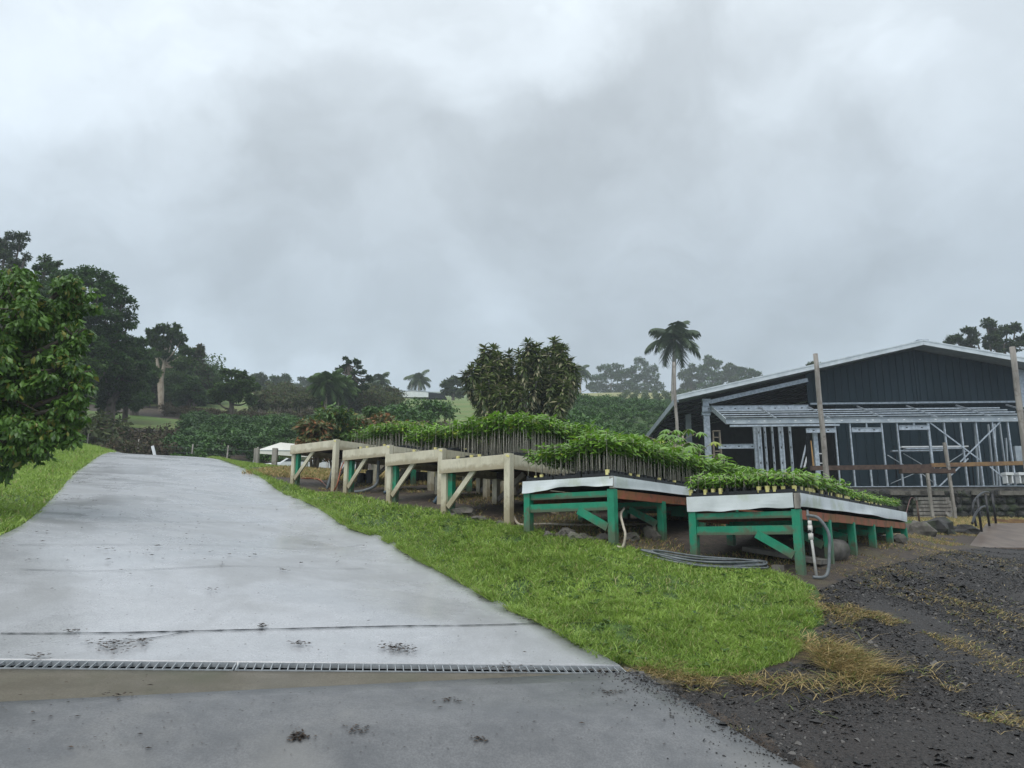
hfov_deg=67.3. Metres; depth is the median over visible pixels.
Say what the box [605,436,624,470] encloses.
potted seedling
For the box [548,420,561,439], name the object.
potted seedling
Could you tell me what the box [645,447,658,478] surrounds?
potted seedling
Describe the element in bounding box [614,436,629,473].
potted seedling
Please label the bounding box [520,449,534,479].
potted seedling
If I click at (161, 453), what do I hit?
brown shrub
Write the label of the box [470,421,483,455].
potted seedling
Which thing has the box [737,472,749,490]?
potted seedling
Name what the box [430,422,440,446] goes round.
potted seedling
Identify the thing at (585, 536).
rock
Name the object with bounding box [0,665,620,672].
drain channel
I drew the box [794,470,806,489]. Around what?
potted seedling
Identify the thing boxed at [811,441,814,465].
timber board
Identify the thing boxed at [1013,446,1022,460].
meter box
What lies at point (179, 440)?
coffee bush
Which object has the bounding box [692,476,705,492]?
potted seedling
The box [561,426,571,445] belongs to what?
potted seedling
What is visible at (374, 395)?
ridge scrub
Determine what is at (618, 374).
ridge tree
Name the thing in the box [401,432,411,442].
potted seedling
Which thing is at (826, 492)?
potted seedling
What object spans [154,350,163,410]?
bare tree
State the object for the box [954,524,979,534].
rock
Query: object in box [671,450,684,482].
potted seedling
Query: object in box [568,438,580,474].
potted seedling
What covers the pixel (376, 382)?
palm tree
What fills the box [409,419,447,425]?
garden shrub
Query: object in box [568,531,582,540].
rock
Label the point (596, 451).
potted seedling
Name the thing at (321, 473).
yard grass
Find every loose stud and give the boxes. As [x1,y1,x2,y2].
[974,426,979,484]
[987,424,994,484]
[993,424,997,484]
[999,424,1008,484]
[1005,438,1009,484]
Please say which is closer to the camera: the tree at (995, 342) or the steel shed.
the steel shed
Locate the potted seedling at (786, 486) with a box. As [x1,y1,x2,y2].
[777,467,790,488]
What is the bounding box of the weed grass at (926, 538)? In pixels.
[309,472,976,572]
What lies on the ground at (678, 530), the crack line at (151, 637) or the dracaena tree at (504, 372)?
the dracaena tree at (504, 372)
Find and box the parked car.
[266,458,368,469]
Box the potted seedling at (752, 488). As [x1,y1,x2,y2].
[744,473,756,490]
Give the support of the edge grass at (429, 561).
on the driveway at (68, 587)
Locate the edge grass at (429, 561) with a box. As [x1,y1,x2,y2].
[204,456,620,657]
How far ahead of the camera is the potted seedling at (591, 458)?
9.23 m
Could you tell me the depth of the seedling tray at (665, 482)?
9.78 m
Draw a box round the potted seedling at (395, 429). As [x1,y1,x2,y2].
[392,421,400,445]
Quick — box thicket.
[17,404,141,448]
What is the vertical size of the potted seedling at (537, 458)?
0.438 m
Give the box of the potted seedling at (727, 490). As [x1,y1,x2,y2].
[716,472,732,493]
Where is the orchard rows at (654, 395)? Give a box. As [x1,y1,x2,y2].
[617,388,699,401]
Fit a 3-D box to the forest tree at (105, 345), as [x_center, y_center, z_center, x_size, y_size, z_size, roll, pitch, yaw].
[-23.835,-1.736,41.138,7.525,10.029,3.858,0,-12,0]
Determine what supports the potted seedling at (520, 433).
on the seedling tray at (519, 453)
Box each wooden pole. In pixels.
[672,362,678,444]
[813,353,829,479]
[1009,346,1023,467]
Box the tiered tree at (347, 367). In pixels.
[332,356,373,411]
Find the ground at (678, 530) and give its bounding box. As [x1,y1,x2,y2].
[0,392,1023,767]
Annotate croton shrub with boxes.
[291,416,337,467]
[335,417,376,469]
[356,411,397,464]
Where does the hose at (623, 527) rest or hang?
hanging from the nursery bench at (612, 496)
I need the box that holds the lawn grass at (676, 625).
[229,459,824,677]
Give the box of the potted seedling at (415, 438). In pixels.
[410,431,420,442]
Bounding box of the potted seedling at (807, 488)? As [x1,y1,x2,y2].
[802,474,816,491]
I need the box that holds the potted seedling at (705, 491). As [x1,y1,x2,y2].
[700,475,710,494]
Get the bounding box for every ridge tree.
[250,372,271,392]
[269,373,293,386]
[292,376,311,389]
[582,381,594,392]
[590,363,633,392]
[621,356,665,392]
[676,363,705,392]
[695,354,724,389]
[720,362,740,383]
[737,366,762,380]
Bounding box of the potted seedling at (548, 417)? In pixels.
[543,414,556,431]
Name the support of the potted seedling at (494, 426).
on the seedling tray
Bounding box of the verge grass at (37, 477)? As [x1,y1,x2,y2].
[0,443,114,534]
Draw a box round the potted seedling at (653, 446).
[649,439,662,478]
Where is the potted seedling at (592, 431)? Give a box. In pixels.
[580,429,600,473]
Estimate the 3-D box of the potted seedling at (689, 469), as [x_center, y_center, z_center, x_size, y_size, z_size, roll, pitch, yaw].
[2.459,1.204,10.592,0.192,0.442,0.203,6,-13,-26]
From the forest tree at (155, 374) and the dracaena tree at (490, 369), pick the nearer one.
the dracaena tree at (490, 369)
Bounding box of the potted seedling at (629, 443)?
[623,435,636,461]
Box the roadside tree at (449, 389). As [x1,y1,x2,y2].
[439,375,465,399]
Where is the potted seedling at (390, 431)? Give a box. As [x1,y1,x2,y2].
[385,421,393,444]
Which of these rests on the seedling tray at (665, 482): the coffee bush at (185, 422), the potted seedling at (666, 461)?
the potted seedling at (666, 461)
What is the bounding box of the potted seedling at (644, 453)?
[638,439,654,477]
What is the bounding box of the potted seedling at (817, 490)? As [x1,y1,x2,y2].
[813,477,822,494]
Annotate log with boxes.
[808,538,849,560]
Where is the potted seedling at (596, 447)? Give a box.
[588,434,607,472]
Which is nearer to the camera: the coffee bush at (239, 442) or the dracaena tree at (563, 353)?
the dracaena tree at (563, 353)
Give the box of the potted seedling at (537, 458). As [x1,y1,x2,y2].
[534,442,549,476]
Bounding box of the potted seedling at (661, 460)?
[652,447,667,479]
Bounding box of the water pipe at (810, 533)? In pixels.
[806,510,817,575]
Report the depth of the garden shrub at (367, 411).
26.32 m
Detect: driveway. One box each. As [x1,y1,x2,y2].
[0,451,619,665]
[0,671,799,767]
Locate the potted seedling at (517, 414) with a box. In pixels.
[512,412,524,451]
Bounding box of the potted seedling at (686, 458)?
[677,451,688,483]
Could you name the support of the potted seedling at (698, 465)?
on the seedling tray
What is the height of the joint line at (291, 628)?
0.046 m
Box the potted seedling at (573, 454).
[569,438,585,474]
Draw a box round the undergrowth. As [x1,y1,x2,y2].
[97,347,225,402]
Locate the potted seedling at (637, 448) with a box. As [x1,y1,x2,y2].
[630,437,646,476]
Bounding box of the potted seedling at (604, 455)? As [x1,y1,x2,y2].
[597,436,607,469]
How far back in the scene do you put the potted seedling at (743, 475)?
8.58 m
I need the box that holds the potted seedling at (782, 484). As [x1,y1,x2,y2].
[775,472,790,488]
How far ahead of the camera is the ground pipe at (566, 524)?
9.71 m
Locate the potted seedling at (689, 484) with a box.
[684,476,695,495]
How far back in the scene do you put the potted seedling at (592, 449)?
8.90 m
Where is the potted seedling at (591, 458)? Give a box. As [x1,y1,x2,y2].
[582,441,598,470]
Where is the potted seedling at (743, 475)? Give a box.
[736,468,750,490]
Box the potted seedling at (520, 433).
[515,418,527,451]
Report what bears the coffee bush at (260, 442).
on the ground at (678, 530)
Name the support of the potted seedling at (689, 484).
on the seedling tray at (707, 494)
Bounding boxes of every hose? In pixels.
[326,467,331,488]
[354,461,379,492]
[617,507,626,547]
[809,514,831,578]
[904,497,919,522]
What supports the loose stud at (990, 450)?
in the steel shed
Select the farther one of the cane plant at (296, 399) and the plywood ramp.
the cane plant at (296, 399)
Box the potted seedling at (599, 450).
[592,435,606,469]
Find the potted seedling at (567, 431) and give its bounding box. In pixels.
[559,424,570,441]
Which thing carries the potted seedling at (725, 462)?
on the seedling tray
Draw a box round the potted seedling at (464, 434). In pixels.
[458,422,471,456]
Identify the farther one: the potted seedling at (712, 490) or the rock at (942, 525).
the rock at (942, 525)
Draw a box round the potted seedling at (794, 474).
[789,471,799,488]
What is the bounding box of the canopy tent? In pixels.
[260,442,312,461]
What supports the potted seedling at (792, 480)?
on the seedling tray at (784, 491)
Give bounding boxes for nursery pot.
[357,473,365,482]
[366,470,372,482]
[416,472,424,481]
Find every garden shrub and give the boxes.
[312,401,365,467]
[351,405,383,469]
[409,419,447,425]
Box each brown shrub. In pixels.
[92,442,121,452]
[102,437,147,454]
[136,448,169,454]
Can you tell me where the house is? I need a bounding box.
[403,385,446,399]
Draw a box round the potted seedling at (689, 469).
[686,457,698,483]
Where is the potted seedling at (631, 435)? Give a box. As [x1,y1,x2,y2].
[629,434,639,459]
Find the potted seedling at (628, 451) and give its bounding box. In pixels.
[621,438,633,474]
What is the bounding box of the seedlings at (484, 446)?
[349,410,901,510]
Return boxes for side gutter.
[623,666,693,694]
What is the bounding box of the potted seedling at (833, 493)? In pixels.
[829,480,840,495]
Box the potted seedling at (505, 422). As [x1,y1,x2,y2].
[497,410,508,453]
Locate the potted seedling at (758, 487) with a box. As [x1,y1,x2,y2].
[750,468,764,492]
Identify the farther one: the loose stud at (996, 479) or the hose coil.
the loose stud at (996, 479)
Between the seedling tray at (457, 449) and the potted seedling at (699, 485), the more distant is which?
the seedling tray at (457, 449)
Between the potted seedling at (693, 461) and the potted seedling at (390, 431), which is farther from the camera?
the potted seedling at (390, 431)
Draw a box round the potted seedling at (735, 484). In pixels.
[728,472,742,490]
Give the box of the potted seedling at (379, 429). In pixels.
[374,425,381,442]
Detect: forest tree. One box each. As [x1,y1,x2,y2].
[0,229,32,326]
[9,264,140,415]
[22,253,63,341]
[25,329,107,401]
[94,346,148,428]
[115,335,153,422]
[129,347,163,415]
[144,365,164,407]
[146,347,182,401]
[167,375,207,408]
[174,343,215,406]
[207,377,218,404]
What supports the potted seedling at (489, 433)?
on the seedling tray
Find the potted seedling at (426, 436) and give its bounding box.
[423,425,430,449]
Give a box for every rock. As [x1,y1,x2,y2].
[450,505,475,515]
[471,516,488,521]
[555,530,565,537]
[561,527,574,534]
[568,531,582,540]
[579,533,589,538]
[595,533,607,539]
[623,532,639,540]
[643,526,660,539]
[893,534,907,544]
[907,520,937,536]
[921,517,956,534]
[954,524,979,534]
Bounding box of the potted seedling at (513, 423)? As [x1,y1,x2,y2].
[509,413,518,452]
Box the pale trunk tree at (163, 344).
[145,322,198,404]
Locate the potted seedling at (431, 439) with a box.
[428,431,437,441]
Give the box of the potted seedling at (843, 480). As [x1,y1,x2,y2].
[839,478,851,498]
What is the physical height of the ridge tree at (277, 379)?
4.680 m
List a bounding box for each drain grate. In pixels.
[0,660,236,670]
[235,662,625,673]
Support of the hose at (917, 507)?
on the ground at (678, 530)
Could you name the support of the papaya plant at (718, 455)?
on the ground at (678, 530)
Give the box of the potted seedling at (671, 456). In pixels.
[668,447,681,481]
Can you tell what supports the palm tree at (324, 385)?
on the ground at (678, 530)
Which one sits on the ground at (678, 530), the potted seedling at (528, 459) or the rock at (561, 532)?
the rock at (561, 532)
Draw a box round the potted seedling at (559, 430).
[556,421,564,438]
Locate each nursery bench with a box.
[290,439,420,491]
[342,445,503,494]
[385,448,564,503]
[439,453,598,523]
[522,476,763,544]
[686,493,907,575]
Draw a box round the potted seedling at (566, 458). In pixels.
[558,443,572,474]
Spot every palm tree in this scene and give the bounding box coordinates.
[306,368,346,408]
[320,374,360,408]
[365,372,391,387]
[366,380,380,387]
[403,369,430,390]
[575,365,591,392]
[644,320,700,401]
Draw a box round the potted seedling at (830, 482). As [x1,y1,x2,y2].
[823,473,837,495]
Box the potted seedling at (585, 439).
[575,431,592,473]
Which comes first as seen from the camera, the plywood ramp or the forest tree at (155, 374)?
the plywood ramp
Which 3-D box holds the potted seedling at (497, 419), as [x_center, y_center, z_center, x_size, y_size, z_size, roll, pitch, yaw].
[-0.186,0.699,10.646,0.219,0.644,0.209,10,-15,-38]
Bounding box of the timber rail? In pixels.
[810,442,1022,518]
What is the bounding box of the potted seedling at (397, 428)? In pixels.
[393,421,403,433]
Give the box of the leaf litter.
[1,465,737,753]
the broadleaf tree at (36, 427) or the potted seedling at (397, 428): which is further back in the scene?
the potted seedling at (397, 428)
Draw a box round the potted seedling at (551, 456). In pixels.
[546,444,556,475]
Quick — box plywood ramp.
[970,491,1023,548]
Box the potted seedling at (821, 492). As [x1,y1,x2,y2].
[817,475,826,493]
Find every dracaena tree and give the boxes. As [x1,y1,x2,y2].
[457,357,483,407]
[464,342,498,403]
[469,402,482,419]
[474,372,496,421]
[476,343,505,390]
[483,382,505,420]
[493,379,528,416]
[497,367,521,411]
[499,347,529,400]
[502,348,515,389]
[508,368,542,416]
[514,342,553,415]
[519,337,547,407]
[532,370,555,420]
[540,349,555,375]
[542,336,570,374]
[542,365,568,419]
[550,377,571,424]
[553,341,578,384]
[560,355,583,415]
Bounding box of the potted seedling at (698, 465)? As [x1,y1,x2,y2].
[691,456,703,474]
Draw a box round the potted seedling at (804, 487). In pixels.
[796,467,808,490]
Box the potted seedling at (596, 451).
[589,434,599,473]
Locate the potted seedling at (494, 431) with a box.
[487,414,497,454]
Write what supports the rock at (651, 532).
on the ground at (678, 530)
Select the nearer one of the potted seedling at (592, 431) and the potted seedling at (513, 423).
the potted seedling at (592, 431)
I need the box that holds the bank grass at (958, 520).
[907,515,1023,528]
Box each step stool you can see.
[1000,472,1013,483]
[1014,472,1023,483]
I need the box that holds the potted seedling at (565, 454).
[560,447,572,475]
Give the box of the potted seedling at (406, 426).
[402,422,411,434]
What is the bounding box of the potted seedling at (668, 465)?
[665,452,677,481]
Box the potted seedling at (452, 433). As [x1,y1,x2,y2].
[447,423,457,446]
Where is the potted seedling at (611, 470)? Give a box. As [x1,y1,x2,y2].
[601,436,621,472]
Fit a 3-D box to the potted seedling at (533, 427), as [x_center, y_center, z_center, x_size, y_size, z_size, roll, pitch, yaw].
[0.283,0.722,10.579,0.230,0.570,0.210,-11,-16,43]
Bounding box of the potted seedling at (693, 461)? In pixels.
[685,452,695,466]
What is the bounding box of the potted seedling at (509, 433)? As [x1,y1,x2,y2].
[503,419,513,452]
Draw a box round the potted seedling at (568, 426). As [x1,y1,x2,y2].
[563,419,574,435]
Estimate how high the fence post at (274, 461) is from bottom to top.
0.610 m
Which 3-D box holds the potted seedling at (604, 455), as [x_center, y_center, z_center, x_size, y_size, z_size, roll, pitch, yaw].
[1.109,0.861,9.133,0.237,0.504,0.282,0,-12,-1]
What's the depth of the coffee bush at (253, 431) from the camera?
36.95 m
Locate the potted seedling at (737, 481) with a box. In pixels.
[734,475,745,490]
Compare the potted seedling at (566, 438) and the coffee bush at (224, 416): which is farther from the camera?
the coffee bush at (224, 416)
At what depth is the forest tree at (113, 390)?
42.63 m
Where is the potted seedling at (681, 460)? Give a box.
[672,449,686,482]
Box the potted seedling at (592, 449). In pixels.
[582,437,599,474]
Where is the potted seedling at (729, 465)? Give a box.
[723,456,736,474]
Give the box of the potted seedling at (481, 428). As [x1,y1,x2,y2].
[475,419,487,435]
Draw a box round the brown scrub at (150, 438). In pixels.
[96,423,183,455]
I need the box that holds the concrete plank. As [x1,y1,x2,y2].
[742,547,826,564]
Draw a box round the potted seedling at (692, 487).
[685,478,697,492]
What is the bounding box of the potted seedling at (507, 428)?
[500,413,511,452]
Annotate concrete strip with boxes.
[0,669,566,701]
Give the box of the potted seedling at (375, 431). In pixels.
[371,423,379,446]
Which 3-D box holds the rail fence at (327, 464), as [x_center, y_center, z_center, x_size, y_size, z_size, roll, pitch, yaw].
[-5.574,2.406,23.516,2.114,0.660,0.070,0,-12,0]
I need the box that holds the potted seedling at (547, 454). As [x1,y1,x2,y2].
[540,447,552,477]
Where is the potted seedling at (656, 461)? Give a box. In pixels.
[650,448,666,479]
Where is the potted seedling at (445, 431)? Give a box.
[439,422,450,438]
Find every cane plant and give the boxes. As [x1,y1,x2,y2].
[252,396,269,412]
[269,397,283,413]
[279,397,297,409]
[286,396,301,410]
[301,396,320,412]
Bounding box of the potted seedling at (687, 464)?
[681,455,693,483]
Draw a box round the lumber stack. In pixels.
[913,497,952,517]
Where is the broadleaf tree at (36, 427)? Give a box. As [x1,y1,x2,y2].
[0,264,106,486]
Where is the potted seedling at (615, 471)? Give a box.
[607,436,625,472]
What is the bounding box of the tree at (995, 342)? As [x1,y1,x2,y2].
[943,316,1023,353]
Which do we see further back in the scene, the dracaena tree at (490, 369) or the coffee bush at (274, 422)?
the coffee bush at (274, 422)
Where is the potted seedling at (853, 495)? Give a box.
[849,489,858,499]
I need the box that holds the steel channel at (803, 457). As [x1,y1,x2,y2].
[800,446,805,467]
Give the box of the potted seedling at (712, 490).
[706,473,719,491]
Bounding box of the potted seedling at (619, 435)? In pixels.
[613,433,628,470]
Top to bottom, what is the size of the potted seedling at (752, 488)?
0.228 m
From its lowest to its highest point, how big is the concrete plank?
0.196 m
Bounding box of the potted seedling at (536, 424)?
[533,415,542,445]
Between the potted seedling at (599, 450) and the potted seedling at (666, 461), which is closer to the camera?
the potted seedling at (599, 450)
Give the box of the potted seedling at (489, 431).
[484,417,497,453]
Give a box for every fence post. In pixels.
[253,448,259,462]
[271,448,277,465]
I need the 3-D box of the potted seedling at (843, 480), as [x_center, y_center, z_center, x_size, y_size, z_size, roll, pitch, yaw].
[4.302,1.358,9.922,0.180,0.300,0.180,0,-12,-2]
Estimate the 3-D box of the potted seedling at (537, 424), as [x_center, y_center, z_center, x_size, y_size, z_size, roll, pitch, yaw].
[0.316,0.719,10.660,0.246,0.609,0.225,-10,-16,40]
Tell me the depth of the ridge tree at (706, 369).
211.27 m
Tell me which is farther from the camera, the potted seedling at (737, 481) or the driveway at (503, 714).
the potted seedling at (737, 481)
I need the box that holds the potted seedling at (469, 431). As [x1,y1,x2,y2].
[467,415,477,436]
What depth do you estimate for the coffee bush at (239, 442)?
32.95 m
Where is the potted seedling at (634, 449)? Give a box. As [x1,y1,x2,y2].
[623,437,643,475]
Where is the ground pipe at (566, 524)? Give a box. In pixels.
[514,516,649,525]
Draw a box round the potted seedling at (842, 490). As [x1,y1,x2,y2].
[836,481,847,497]
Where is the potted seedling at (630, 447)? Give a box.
[623,441,635,475]
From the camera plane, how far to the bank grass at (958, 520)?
25.49 m
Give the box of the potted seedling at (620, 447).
[609,439,626,473]
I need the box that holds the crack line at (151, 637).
[88,630,191,642]
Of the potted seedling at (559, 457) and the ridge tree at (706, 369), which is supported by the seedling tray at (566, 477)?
the potted seedling at (559, 457)
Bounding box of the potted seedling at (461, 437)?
[454,424,463,456]
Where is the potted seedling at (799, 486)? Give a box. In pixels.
[796,472,802,489]
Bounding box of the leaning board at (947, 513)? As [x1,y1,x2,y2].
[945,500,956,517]
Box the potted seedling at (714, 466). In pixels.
[711,459,719,472]
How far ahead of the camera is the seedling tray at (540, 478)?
9.27 m
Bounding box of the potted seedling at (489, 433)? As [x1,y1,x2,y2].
[485,420,495,436]
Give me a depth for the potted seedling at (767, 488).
8.33 m
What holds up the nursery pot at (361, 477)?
on the ground at (678, 530)
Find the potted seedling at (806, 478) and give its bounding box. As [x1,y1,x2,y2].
[798,469,811,490]
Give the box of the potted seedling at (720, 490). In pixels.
[711,472,725,493]
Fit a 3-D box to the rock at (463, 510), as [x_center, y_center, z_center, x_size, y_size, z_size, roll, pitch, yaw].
[-0.652,1.771,10.478,0.366,0.238,0.299,0,-12,0]
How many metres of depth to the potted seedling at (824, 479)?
9.09 m
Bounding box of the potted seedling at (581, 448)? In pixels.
[568,436,589,476]
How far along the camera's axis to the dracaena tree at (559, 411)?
26.53 m
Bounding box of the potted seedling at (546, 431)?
[539,420,551,448]
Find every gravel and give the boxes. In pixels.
[579,671,811,767]
[651,547,1023,767]
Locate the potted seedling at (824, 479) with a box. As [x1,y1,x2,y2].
[816,473,828,493]
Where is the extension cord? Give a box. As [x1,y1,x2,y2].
[301,462,343,490]
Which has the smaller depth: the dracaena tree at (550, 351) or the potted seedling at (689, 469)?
the potted seedling at (689, 469)
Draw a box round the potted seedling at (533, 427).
[527,416,541,432]
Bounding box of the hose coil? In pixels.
[641,549,768,568]
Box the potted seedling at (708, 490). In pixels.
[704,474,716,492]
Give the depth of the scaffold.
30.38 m
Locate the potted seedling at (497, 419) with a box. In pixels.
[489,411,505,453]
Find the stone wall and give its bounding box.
[851,488,1023,517]
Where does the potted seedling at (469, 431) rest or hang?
on the seedling tray
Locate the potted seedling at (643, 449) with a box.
[634,439,648,476]
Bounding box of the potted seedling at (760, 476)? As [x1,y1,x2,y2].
[755,472,767,489]
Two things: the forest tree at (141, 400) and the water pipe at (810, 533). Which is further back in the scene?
the forest tree at (141, 400)
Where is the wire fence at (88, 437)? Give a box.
[87,434,258,457]
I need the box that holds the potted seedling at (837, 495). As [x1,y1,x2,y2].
[834,483,842,496]
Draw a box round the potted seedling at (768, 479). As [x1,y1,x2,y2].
[760,468,773,489]
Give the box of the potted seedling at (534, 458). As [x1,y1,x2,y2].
[529,452,539,477]
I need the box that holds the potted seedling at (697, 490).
[692,473,702,492]
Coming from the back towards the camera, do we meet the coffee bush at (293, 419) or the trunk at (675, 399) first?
the coffee bush at (293, 419)
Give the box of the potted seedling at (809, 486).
[807,473,818,491]
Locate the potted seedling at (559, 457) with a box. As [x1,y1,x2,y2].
[555,442,567,475]
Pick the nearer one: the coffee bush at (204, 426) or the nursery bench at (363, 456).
the nursery bench at (363, 456)
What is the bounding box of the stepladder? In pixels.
[712,430,722,460]
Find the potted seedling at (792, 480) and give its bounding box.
[787,471,800,490]
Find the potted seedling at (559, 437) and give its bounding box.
[555,424,565,442]
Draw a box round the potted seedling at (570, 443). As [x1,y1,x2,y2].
[564,440,577,474]
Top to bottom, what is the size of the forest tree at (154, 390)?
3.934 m
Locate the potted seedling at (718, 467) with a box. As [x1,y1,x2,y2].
[713,459,725,473]
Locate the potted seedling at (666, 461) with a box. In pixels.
[658,446,670,480]
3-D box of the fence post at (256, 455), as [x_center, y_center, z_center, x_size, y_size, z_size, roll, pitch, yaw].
[-7.490,2.173,22.543,0.130,0.580,0.130,0,-12,0]
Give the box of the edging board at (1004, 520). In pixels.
[992,518,1023,522]
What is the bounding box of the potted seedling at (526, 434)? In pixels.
[524,428,531,440]
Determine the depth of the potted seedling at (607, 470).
8.80 m
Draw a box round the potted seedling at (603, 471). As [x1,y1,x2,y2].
[597,435,611,472]
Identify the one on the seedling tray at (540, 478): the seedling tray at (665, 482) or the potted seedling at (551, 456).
the potted seedling at (551, 456)
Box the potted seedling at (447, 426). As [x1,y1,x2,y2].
[444,421,454,447]
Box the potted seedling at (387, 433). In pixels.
[381,423,389,440]
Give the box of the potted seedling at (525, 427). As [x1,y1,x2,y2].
[519,412,530,452]
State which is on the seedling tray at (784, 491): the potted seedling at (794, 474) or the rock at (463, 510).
the potted seedling at (794, 474)
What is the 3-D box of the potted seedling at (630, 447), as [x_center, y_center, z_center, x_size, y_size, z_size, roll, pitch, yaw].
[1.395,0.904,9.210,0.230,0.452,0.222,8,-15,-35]
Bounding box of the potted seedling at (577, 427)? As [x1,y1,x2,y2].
[572,422,583,436]
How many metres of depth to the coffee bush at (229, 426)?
38.45 m
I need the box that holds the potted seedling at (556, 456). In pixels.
[547,444,562,475]
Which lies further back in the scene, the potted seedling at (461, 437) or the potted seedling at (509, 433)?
the potted seedling at (461, 437)
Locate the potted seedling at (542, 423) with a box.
[536,414,547,429]
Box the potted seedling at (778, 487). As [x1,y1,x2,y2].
[772,469,782,488]
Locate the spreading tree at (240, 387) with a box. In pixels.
[205,367,262,416]
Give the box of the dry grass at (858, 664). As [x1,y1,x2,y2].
[618,536,1023,733]
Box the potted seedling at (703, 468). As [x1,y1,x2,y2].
[695,457,706,476]
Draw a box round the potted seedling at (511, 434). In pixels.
[506,414,515,452]
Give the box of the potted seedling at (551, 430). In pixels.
[547,419,557,443]
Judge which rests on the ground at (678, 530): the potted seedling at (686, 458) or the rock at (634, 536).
the rock at (634, 536)
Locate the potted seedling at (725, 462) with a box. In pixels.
[720,456,732,471]
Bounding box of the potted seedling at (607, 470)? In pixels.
[597,429,614,474]
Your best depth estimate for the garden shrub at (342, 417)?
22.15 m
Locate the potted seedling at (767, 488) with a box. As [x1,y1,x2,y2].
[760,470,775,491]
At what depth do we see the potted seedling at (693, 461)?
10.55 m
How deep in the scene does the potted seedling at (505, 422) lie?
10.63 m
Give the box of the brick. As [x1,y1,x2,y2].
[772,565,784,571]
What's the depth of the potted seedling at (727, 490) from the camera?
8.60 m
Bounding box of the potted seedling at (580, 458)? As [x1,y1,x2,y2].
[571,439,589,474]
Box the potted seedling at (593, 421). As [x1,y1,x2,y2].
[584,420,596,436]
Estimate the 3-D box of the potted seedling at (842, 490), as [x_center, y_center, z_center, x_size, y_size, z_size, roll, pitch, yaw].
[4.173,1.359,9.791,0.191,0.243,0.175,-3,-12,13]
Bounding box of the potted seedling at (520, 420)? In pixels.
[517,412,530,452]
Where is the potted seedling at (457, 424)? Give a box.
[450,418,462,447]
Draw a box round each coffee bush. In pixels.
[159,432,196,456]
[171,426,198,447]
[175,412,202,431]
[175,417,198,429]
[178,432,232,456]
[192,436,223,445]
[199,423,213,430]
[212,421,239,434]
[214,426,244,438]
[214,428,251,448]
[217,413,229,425]
[221,434,261,457]
[235,422,254,431]
[241,426,263,436]
[244,433,271,448]
[244,444,273,462]
[256,427,289,443]
[261,415,288,432]
[264,436,283,445]
[264,455,285,462]
[266,413,284,421]
[274,423,298,440]
[281,416,302,427]
[281,418,303,434]
[283,434,297,443]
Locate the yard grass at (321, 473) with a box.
[241,465,521,489]
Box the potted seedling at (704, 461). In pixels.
[698,456,709,474]
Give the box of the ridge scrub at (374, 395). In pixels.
[245,381,408,413]
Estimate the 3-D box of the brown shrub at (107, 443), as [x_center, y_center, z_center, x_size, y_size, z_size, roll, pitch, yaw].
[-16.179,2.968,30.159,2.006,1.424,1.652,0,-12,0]
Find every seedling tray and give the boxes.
[397,445,423,449]
[446,447,474,453]
[496,452,535,456]
[526,476,552,480]
[553,474,581,479]
[582,473,633,478]
[634,476,655,481]
[655,479,674,484]
[675,482,687,486]
[691,492,722,496]
[723,490,758,495]
[759,489,809,494]
[810,492,823,496]
[824,494,836,498]
[837,497,848,501]
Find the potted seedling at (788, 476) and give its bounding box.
[781,466,793,488]
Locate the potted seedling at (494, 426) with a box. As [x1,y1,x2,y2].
[489,415,500,453]
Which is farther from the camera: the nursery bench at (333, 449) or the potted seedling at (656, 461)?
the nursery bench at (333, 449)
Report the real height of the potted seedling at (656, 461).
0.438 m
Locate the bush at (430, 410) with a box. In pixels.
[376,397,460,424]
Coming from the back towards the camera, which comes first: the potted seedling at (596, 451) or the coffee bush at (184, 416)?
the coffee bush at (184, 416)
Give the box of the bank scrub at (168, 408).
[156,401,316,417]
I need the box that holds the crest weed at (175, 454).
[170,453,183,455]
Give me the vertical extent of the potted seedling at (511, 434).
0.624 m
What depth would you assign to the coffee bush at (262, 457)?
32.77 m
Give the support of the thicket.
on the ground at (678, 530)
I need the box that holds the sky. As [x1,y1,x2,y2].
[0,0,1023,392]
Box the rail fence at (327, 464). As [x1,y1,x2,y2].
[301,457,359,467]
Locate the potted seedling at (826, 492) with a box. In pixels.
[823,478,831,494]
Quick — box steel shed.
[646,339,1023,490]
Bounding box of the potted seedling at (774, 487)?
[766,471,784,491]
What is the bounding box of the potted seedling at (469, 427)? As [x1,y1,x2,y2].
[460,416,474,455]
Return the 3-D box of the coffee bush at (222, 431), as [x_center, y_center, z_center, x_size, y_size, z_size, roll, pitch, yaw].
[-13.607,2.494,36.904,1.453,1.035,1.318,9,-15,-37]
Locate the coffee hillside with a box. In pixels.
[563,393,670,435]
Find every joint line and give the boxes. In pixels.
[9,622,594,633]
[39,565,306,569]
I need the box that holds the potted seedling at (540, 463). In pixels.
[537,452,543,474]
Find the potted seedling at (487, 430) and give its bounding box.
[482,415,492,442]
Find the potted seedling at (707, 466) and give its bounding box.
[699,459,710,471]
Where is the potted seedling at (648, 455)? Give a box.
[640,443,658,478]
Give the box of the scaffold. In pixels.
[887,445,974,485]
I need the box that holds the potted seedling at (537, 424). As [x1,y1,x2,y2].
[528,414,544,453]
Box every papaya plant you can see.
[641,430,684,449]
[657,435,700,452]
[658,429,707,453]
[677,440,726,463]

